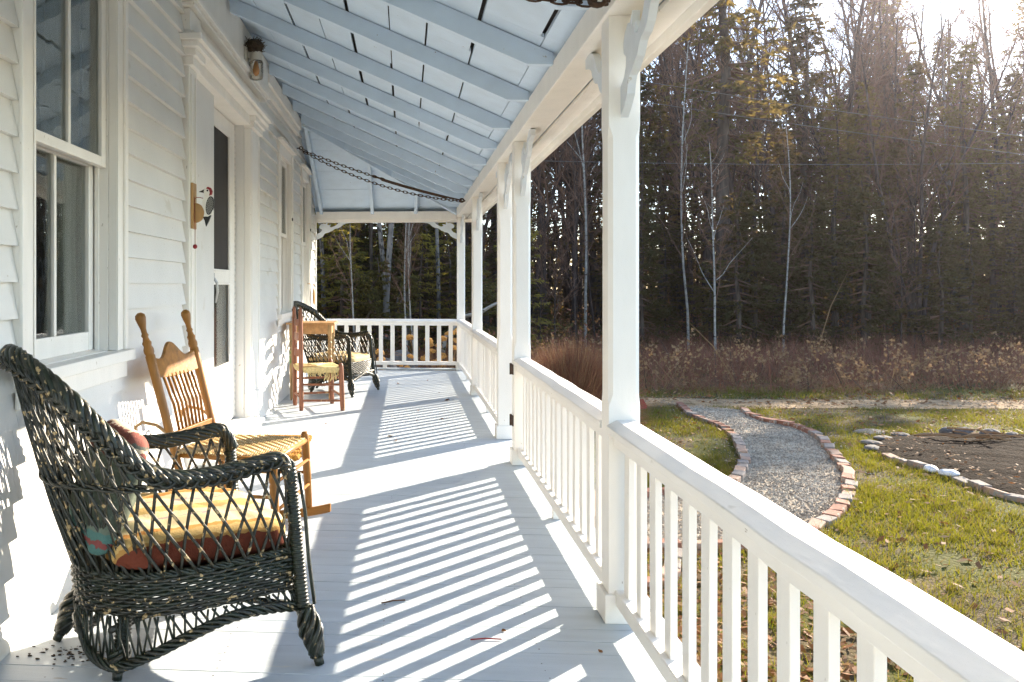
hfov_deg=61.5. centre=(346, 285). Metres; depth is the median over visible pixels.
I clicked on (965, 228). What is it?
evergreen
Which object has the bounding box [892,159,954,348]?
thin sapling
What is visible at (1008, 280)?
fir sapling
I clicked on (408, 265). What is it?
birch sapling
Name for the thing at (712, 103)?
tall bare tree
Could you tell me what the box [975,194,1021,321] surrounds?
evergreen
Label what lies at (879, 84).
tall bare tree
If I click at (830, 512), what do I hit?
brick
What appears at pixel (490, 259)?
evergreen
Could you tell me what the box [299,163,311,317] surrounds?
window
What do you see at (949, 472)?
white stone
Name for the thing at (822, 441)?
brick
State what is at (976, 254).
fir sapling
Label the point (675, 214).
evergreen
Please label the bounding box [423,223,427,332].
bare tree
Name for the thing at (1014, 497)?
brick
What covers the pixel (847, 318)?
evergreen
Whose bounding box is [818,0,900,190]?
tall bare tree
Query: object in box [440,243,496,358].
fir sapling
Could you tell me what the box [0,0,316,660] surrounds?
farmhouse
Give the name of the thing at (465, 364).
railing
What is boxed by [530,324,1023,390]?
dry weeds
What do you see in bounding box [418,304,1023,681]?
ground
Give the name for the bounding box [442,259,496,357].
fir sapling
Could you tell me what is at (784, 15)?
tall bare tree
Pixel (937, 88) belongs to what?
evergreen
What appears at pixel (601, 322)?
tall bare tree
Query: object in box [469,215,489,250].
evergreen
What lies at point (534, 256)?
evergreen
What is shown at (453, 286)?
fir sapling
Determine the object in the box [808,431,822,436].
brick
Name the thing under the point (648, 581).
brick
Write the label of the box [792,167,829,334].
thin sapling
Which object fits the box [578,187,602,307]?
evergreen
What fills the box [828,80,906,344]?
evergreen
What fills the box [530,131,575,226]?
bare tree
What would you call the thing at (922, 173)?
bare tree
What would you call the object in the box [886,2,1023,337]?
bare tree
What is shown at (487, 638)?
twig
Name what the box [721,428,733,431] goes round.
brick
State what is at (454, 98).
porch roof
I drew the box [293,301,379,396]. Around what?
wicker armchair
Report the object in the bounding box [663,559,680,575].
brick
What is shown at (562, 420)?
railing
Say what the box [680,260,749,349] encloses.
fir sapling
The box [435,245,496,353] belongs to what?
fir sapling
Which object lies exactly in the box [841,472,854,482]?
brick
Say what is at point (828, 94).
bare tree
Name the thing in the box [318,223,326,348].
bare tree
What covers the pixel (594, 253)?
bare tree
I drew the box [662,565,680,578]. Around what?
brick
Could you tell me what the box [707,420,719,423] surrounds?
brick
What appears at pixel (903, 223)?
evergreen
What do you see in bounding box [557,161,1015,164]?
utility wire
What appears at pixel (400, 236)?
fir sapling
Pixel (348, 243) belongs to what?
bare tree
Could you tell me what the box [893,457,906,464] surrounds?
brick
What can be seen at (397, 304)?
fir sapling
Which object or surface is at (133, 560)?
seat cushion
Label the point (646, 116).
evergreen
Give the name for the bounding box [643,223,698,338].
fir sapling
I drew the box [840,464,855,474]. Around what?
brick
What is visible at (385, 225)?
evergreen
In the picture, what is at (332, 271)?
fir sapling
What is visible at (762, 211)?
fir sapling
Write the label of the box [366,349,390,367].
hydrangea
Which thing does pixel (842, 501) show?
brick
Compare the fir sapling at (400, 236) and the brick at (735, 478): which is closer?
the brick at (735, 478)
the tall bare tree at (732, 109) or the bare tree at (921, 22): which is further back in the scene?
the tall bare tree at (732, 109)
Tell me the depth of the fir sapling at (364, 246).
24.45 m
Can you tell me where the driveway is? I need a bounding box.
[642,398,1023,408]
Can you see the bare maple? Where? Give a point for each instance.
(856, 51)
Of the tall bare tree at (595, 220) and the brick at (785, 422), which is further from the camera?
the tall bare tree at (595, 220)
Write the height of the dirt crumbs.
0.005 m
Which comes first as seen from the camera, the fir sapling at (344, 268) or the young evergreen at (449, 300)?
the fir sapling at (344, 268)
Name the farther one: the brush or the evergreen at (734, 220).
the evergreen at (734, 220)
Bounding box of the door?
[214,107,234,423]
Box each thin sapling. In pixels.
[363,223,396,293]
[440,237,470,303]
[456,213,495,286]
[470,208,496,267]
[530,164,552,243]
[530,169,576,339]
[530,189,587,347]
[535,129,596,343]
[545,117,602,343]
[586,183,602,273]
[673,238,701,337]
[769,199,809,345]
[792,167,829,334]
[840,84,890,336]
[876,194,928,351]
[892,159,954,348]
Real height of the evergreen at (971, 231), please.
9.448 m
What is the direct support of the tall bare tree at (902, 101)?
on the ground at (932, 552)
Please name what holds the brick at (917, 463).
on the garden bed at (1000, 457)
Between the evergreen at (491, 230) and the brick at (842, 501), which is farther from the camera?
the evergreen at (491, 230)
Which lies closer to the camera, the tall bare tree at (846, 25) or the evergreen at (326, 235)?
the evergreen at (326, 235)
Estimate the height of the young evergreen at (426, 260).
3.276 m
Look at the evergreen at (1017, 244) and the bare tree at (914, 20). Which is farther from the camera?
the evergreen at (1017, 244)
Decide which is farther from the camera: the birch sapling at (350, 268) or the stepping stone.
the birch sapling at (350, 268)
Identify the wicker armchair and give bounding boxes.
[0,344,324,681]
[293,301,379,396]
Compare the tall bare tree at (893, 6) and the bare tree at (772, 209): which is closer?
the bare tree at (772, 209)
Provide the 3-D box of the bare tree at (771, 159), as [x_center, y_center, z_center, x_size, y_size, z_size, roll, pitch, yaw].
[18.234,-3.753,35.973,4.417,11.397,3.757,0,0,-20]
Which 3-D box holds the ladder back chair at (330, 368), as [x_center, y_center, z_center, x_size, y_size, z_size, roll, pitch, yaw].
[-0.296,0.735,8.540,0.455,1.030,0.568,0,0,-13]
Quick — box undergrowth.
[320,295,1023,382]
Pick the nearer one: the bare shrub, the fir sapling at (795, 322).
the bare shrub
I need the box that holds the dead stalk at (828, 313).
[817,270,848,349]
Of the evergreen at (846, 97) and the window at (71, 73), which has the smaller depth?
the window at (71, 73)
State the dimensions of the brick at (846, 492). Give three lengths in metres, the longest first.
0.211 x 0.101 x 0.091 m
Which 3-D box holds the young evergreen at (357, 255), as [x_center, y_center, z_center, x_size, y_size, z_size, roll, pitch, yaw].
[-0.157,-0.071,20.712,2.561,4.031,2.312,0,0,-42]
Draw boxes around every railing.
[316,319,456,369]
[457,319,471,384]
[471,329,496,422]
[513,358,601,580]
[606,420,1023,681]
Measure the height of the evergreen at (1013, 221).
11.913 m
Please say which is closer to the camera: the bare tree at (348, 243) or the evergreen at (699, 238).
the bare tree at (348, 243)
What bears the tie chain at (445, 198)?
hanging from the porch roof
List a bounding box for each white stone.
[923,465,938,472]
[938,469,959,476]
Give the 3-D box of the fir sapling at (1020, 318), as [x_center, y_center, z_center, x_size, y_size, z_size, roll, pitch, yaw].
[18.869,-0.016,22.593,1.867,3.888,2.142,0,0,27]
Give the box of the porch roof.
[229,0,718,222]
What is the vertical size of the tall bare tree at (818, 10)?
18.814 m
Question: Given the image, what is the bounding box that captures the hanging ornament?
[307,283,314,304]
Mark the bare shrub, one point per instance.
(583, 372)
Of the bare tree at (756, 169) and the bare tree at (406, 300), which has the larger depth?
the bare tree at (756, 169)
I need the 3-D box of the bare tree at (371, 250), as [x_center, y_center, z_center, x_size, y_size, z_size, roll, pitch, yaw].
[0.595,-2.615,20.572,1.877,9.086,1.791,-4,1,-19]
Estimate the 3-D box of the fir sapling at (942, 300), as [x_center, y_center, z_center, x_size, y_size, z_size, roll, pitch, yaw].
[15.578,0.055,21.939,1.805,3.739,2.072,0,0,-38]
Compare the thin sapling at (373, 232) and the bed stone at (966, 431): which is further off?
the thin sapling at (373, 232)
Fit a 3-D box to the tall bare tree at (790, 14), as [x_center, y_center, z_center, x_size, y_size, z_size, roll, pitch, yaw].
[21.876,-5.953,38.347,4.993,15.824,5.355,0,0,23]
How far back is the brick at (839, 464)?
8.35 m
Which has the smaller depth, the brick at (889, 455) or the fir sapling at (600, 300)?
the brick at (889, 455)
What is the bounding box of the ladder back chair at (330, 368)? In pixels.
[292,306,344,410]
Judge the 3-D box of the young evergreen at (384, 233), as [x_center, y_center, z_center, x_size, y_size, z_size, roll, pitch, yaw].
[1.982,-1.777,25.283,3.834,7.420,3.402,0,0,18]
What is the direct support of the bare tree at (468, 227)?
on the ground at (932, 552)
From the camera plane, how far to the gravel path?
8.24 m
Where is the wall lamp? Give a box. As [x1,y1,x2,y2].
[244,40,262,80]
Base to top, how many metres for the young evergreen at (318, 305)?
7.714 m
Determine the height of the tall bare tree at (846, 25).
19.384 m
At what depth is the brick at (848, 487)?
7.42 m
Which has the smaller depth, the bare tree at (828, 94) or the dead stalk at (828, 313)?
the dead stalk at (828, 313)
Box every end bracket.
[316,222,351,239]
[422,222,456,238]
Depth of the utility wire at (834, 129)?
23.28 m
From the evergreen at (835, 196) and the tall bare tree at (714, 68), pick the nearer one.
the evergreen at (835, 196)
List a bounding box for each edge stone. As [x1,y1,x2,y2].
[859,440,881,444]
[864,445,878,450]
[873,435,891,440]
[891,432,909,435]
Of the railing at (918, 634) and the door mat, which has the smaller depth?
the railing at (918, 634)
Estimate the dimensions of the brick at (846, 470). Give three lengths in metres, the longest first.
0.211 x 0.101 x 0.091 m
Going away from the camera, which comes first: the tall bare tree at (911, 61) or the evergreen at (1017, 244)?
the evergreen at (1017, 244)
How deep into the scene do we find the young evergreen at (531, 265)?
22.00 m
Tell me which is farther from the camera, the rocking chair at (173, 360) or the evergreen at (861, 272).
the evergreen at (861, 272)
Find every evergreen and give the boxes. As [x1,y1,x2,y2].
[314,208,380,312]
[315,213,363,288]
[317,223,375,351]
[317,223,401,349]
[317,228,360,314]
[317,243,339,316]
[330,223,402,309]
[351,223,378,268]
[358,222,456,330]
[361,237,397,329]
[368,223,399,251]
[384,223,440,295]
[391,233,448,355]
[422,222,487,348]
[429,223,470,331]
[448,223,487,276]
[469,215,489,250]
[482,213,495,273]
[483,217,559,354]
[484,203,496,326]
[485,226,554,346]
[530,162,571,325]
[530,212,548,292]
[531,151,602,320]
[532,159,563,320]
[559,65,696,302]
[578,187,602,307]
[583,186,602,295]
[588,214,602,298]
[639,67,653,205]
[639,96,694,332]
[639,121,665,341]
[643,125,701,325]
[647,28,706,321]
[651,0,805,345]
[667,189,703,324]
[673,59,743,335]
[685,194,715,323]
[714,153,749,265]
[731,118,775,325]
[733,166,756,290]
[740,0,874,336]
[742,125,824,345]
[746,72,818,333]
[774,101,820,332]
[800,90,876,341]
[814,113,883,334]
[815,145,830,319]
[818,94,873,325]
[820,160,886,320]
[821,172,839,326]
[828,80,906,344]
[853,223,862,316]
[856,0,940,325]
[856,143,933,342]
[860,59,962,344]
[870,160,906,329]
[872,141,929,331]
[903,34,982,329]
[916,40,1014,347]
[917,178,955,311]
[925,106,989,336]
[934,111,999,328]
[969,102,1023,343]
[969,144,1022,305]
[970,70,1023,337]
[973,0,1023,250]
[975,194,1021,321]
[986,175,1023,341]
[1002,154,1023,312]
[1010,148,1023,241]
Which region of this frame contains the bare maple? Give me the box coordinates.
[808,0,937,331]
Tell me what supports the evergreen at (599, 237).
on the ground at (932, 552)
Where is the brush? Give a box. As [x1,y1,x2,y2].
[317,324,1023,393]
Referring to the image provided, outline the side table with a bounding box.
[286,321,337,399]
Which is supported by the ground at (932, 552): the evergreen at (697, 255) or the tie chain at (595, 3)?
the evergreen at (697, 255)
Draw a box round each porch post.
[456,214,464,369]
[470,193,482,395]
[495,154,511,438]
[509,129,534,465]
[585,0,659,623]
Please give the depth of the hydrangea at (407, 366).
13.34 m
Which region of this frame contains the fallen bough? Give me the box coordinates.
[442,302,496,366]
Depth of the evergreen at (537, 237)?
32.87 m
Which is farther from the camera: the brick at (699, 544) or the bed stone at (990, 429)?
the bed stone at (990, 429)
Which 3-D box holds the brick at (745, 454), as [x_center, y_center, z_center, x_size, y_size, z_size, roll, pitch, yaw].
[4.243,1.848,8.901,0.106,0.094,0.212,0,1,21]
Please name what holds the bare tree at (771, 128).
on the ground at (932, 552)
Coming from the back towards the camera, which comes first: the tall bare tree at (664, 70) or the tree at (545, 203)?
the tall bare tree at (664, 70)
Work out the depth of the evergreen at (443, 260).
30.16 m
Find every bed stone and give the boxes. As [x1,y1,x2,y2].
[939,427,953,433]
[954,427,973,435]
[979,428,999,433]
[1005,432,1017,434]
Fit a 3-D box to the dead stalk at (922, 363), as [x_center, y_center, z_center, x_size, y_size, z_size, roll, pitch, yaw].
[10.948,1.504,15.759,1.608,0.715,0.025,0,0,4]
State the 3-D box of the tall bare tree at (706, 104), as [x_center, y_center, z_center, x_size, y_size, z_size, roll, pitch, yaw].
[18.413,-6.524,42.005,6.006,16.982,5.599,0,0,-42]
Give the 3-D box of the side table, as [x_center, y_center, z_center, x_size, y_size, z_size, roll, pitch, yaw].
[-0.377,0.827,9.255,0.530,0.844,0.470,0,0,4]
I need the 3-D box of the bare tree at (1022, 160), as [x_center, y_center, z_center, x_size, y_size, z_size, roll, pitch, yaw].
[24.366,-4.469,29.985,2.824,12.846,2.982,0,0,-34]
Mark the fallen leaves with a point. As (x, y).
(848, 631)
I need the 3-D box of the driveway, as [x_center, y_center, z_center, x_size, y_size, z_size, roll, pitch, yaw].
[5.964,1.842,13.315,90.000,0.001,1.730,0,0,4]
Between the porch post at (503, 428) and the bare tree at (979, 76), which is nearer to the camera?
the porch post at (503, 428)
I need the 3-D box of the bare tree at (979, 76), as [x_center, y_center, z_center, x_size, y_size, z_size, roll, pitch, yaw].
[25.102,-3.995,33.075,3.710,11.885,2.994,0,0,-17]
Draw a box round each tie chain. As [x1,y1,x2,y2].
[297,146,464,202]
[526,0,610,7]
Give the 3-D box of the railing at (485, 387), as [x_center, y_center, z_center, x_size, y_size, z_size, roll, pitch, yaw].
[1.393,0.874,8.197,0.136,0.750,2.570,0,0,4]
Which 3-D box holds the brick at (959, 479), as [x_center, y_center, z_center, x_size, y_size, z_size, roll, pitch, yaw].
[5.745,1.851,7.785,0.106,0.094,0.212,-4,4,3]
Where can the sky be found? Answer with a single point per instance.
(930, 11)
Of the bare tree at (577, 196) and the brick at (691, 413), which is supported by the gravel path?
the brick at (691, 413)
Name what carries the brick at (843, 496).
on the gravel path
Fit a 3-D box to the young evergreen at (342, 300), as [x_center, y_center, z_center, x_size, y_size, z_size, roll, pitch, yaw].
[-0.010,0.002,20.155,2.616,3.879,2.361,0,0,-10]
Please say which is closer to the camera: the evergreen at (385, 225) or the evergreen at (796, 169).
the evergreen at (796, 169)
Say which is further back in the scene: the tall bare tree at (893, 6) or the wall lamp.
the tall bare tree at (893, 6)
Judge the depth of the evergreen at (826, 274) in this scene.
41.90 m
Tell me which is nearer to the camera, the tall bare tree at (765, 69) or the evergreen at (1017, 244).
the evergreen at (1017, 244)
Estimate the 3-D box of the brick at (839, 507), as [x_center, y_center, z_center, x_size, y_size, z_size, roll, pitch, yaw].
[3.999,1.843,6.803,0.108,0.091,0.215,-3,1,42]
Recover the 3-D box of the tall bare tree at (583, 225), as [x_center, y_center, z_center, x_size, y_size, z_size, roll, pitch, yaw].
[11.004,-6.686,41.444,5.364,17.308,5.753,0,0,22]
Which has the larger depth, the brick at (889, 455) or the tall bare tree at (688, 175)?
the tall bare tree at (688, 175)
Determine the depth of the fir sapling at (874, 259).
22.18 m
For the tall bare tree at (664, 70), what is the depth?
32.90 m
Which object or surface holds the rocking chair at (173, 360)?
on the porch floor
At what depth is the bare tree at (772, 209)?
28.32 m
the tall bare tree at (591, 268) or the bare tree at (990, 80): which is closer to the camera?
the bare tree at (990, 80)
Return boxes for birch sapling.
[330,223,362,351]
[381,223,422,351]
[388,223,423,354]
[547,121,602,346]
[652,39,715,345]
[681,129,762,357]
[759,107,817,354]
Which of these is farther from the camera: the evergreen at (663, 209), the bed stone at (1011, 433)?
the evergreen at (663, 209)
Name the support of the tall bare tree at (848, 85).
on the ground at (932, 552)
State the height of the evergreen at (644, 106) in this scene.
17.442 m
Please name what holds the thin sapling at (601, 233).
on the ground at (932, 552)
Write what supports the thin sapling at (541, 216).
on the ground at (932, 552)
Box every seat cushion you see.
[105,486,284,569]
[309,351,369,362]
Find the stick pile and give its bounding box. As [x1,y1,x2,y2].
[914,427,1023,441]
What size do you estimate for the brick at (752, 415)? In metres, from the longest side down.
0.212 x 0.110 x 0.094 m
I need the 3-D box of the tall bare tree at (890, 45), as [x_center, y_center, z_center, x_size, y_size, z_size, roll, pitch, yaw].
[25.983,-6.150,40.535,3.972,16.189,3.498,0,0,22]
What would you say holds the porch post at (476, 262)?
on the porch floor
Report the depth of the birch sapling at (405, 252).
17.82 m
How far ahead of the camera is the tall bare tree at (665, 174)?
33.58 m
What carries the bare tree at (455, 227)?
on the ground at (932, 552)
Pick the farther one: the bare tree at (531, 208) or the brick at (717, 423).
the bare tree at (531, 208)
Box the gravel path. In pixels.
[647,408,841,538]
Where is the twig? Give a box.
[470,638,501,639]
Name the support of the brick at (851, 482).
on the ground at (932, 552)
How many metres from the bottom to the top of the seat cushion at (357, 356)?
0.149 m
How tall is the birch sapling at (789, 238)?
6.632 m
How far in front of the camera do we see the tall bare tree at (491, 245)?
35.86 m
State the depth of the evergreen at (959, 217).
27.27 m
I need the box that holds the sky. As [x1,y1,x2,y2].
[365,0,1023,288]
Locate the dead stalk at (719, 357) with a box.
[693,326,738,386]
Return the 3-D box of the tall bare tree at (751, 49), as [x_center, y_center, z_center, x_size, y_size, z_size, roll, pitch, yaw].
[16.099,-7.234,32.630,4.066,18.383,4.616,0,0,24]
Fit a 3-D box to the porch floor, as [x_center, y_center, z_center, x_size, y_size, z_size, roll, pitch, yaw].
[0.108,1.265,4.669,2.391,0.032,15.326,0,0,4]
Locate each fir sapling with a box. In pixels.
[317,242,357,348]
[317,263,338,316]
[318,223,381,309]
[330,258,388,353]
[345,257,400,355]
[348,275,397,354]
[349,251,398,342]
[373,240,433,357]
[375,275,429,366]
[379,223,433,342]
[382,223,456,348]
[390,227,453,339]
[431,252,469,337]
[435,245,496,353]
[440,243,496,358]
[441,250,470,329]
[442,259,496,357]
[530,285,556,342]
[593,260,602,334]
[602,204,680,352]
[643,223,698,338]
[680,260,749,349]
[685,186,788,353]
[692,278,735,337]
[708,204,798,348]
[743,208,820,336]
[765,194,861,352]
[769,281,809,344]
[817,180,912,354]
[893,216,989,355]
[932,238,1015,350]
[978,271,1023,347]
[998,227,1023,347]
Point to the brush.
(741, 366)
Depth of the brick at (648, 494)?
7.30 m
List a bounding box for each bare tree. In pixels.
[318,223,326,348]
[346,225,351,331]
[369,223,375,340]
[377,223,389,355]
[382,223,393,356]
[405,223,411,350]
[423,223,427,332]
[435,223,440,342]
[439,222,469,313]
[454,204,495,319]
[482,220,489,328]
[489,212,493,282]
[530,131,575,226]
[530,131,587,331]
[531,119,597,313]
[531,154,556,341]
[541,114,598,308]
[541,129,602,325]
[542,132,602,332]
[547,127,601,302]
[548,108,601,329]
[555,71,658,328]
[556,108,601,337]
[567,30,699,326]
[573,125,655,252]
[639,46,716,328]
[640,6,718,327]
[640,32,699,331]
[640,60,658,308]
[646,36,704,326]
[649,33,751,334]
[652,1,768,326]
[654,17,712,300]
[656,29,762,248]
[657,9,734,194]
[661,2,782,338]
[679,1,783,253]
[688,16,746,318]
[699,5,783,182]
[701,1,799,340]
[706,0,798,259]
[729,0,822,210]
[732,0,879,240]
[732,5,816,200]
[734,64,822,327]
[751,69,823,199]
[764,26,888,335]
[769,0,882,191]
[788,5,848,139]
[795,40,902,232]
[811,5,919,233]
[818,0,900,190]
[818,0,953,318]
[824,5,933,318]
[825,1,920,214]
[832,37,916,219]
[837,0,1023,344]
[844,0,910,100]
[844,0,998,292]
[849,8,1006,301]
[858,0,929,305]
[861,1,907,154]
[863,23,977,332]
[876,0,964,333]
[882,0,984,332]
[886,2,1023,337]
[906,15,1001,328]
[923,7,979,318]
[923,13,981,212]
[929,45,1018,313]
[939,30,988,216]
[940,60,999,319]
[946,0,1023,342]
[947,0,1023,312]
[959,0,1023,216]
[959,8,1022,223]
[968,49,1023,311]
[981,1,1023,290]
[991,0,1023,97]
[999,0,1023,139]
[1003,53,1023,128]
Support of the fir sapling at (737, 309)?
on the ground at (932, 552)
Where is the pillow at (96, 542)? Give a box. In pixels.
[69,419,148,555]
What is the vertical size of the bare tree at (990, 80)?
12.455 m
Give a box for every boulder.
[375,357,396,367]
[389,350,417,367]
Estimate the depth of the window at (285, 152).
9.68 m
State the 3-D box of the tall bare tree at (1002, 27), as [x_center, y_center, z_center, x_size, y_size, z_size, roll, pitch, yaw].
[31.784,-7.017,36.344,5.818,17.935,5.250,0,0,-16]
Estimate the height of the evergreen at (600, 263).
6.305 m
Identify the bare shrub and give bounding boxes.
[531,328,659,432]
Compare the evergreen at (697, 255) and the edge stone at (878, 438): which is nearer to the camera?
the edge stone at (878, 438)
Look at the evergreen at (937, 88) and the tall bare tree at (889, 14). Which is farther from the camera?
the tall bare tree at (889, 14)
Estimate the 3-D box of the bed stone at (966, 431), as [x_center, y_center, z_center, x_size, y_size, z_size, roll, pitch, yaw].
[7.270,1.750,9.824,0.187,0.168,0.245,0,0,-5]
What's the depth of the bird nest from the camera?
6.71 m
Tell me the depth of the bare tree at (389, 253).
19.99 m
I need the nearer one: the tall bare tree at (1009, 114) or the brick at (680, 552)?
the brick at (680, 552)
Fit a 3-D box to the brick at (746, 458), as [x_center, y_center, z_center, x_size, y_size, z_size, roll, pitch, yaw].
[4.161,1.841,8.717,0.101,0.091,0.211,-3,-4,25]
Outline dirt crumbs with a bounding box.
[16,645,105,665]
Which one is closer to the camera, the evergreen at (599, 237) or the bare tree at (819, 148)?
the bare tree at (819, 148)
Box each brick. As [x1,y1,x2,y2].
[647,488,663,497]
[647,576,664,590]
[649,538,681,550]
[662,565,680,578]
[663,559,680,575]
[678,548,681,561]
[687,412,698,416]
[692,414,705,418]
[697,540,700,550]
[698,417,710,421]
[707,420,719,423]
[713,422,724,427]
[718,424,729,427]
[718,539,744,552]
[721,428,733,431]
[728,474,740,482]
[731,435,741,439]
[731,469,745,480]
[734,441,745,448]
[734,465,745,470]
[736,444,745,452]
[737,459,748,466]
[737,463,748,472]
[738,448,747,455]
[739,453,750,457]
[740,456,750,463]
[741,408,750,413]
[749,413,761,417]
[755,416,765,420]
[763,418,780,423]
[777,420,794,425]
[789,422,804,428]
[798,426,812,431]
[804,428,819,433]
[807,517,825,529]
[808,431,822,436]
[816,515,837,526]
[818,436,829,443]
[820,439,830,446]
[821,509,842,519]
[824,443,834,450]
[829,450,842,455]
[829,503,847,514]
[830,454,845,460]
[834,458,850,463]
[835,498,850,509]
[837,462,850,469]
[838,493,852,504]
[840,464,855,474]
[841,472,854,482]
[841,484,855,491]
[841,490,855,496]
[843,468,854,473]
[844,479,857,489]
[881,453,899,461]
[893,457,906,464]
[907,460,928,469]
[951,476,968,485]
[967,480,991,491]
[983,486,1008,497]
[1004,493,1023,503]
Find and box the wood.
[375,211,989,320]
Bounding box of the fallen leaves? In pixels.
[559,338,1023,681]
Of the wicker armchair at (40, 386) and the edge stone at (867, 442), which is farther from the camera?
the edge stone at (867, 442)
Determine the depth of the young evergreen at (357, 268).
22.33 m
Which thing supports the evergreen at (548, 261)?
on the ground at (932, 552)
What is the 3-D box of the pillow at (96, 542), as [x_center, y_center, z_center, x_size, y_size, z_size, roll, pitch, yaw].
[-0.806,0.664,2.806,0.179,0.400,0.460,22,-10,-25]
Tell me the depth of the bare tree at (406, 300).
18.97 m
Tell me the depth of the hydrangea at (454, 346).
13.20 m
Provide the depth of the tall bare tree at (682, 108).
40.11 m
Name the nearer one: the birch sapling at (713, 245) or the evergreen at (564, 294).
the birch sapling at (713, 245)
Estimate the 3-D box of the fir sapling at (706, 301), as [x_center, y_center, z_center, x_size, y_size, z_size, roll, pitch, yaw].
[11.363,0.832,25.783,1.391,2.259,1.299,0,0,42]
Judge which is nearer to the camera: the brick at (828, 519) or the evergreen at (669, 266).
the brick at (828, 519)
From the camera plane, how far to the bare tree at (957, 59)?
39.64 m
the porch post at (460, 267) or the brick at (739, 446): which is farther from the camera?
the porch post at (460, 267)
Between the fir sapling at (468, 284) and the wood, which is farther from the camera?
the wood
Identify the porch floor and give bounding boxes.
[0,370,700,681]
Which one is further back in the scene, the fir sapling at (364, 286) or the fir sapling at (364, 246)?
the fir sapling at (364, 246)
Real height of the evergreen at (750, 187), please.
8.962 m
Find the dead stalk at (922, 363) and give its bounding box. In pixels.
[883,347,969,382]
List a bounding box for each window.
[12,0,135,410]
[276,137,296,325]
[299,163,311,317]
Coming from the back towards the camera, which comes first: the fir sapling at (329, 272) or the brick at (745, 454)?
the fir sapling at (329, 272)
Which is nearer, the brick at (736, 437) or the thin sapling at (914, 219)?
the brick at (736, 437)
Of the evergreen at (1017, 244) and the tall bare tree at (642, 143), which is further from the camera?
the tall bare tree at (642, 143)
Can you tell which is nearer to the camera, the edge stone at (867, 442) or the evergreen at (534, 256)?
the edge stone at (867, 442)
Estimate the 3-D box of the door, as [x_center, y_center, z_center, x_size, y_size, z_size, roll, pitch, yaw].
[-0.964,-0.125,6.608,0.119,2.490,1.075,0,0,4]
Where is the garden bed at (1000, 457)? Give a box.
[874,432,1023,494]
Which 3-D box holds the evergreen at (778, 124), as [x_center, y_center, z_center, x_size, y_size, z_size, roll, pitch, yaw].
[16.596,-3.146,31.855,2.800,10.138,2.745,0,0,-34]
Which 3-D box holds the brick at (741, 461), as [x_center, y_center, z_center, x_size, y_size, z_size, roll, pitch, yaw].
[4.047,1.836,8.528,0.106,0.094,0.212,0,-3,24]
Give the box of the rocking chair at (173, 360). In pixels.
[134,309,330,540]
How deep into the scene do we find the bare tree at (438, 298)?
21.95 m
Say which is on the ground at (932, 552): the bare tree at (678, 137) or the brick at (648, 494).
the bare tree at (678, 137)
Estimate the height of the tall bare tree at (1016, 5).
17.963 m
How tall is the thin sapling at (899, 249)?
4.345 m
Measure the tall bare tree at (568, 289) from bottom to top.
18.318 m
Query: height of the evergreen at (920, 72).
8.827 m
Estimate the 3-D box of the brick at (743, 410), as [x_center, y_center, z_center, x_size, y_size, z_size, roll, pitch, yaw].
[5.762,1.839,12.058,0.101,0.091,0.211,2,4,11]
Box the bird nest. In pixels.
[244,36,265,51]
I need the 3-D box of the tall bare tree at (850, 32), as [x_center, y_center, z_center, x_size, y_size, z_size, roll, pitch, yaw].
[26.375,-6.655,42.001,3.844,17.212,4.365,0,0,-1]
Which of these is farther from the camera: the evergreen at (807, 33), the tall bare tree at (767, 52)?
the tall bare tree at (767, 52)
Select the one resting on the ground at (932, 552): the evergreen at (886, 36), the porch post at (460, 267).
the evergreen at (886, 36)
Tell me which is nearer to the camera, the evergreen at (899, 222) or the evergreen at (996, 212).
the evergreen at (899, 222)
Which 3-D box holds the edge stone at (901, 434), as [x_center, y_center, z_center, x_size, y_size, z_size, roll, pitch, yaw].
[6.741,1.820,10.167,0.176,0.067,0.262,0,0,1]
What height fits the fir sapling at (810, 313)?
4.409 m
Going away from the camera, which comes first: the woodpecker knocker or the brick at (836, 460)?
the woodpecker knocker
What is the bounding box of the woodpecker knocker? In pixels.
[191,182,213,248]
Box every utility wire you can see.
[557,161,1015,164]
[641,101,1023,154]
[642,81,1023,136]
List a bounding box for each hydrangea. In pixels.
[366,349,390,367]
[388,347,419,367]
[396,331,456,367]
[435,328,459,370]
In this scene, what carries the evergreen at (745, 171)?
on the ground at (932, 552)
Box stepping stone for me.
[853,428,885,434]
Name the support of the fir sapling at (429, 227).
on the ground at (932, 552)
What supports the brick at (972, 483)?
on the ground at (932, 552)
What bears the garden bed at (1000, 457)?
on the ground at (932, 552)
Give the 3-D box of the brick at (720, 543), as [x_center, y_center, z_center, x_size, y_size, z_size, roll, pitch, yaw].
[2.663,1.827,5.836,0.215,0.091,0.108,-1,-4,-2]
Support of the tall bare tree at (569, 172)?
on the ground at (932, 552)

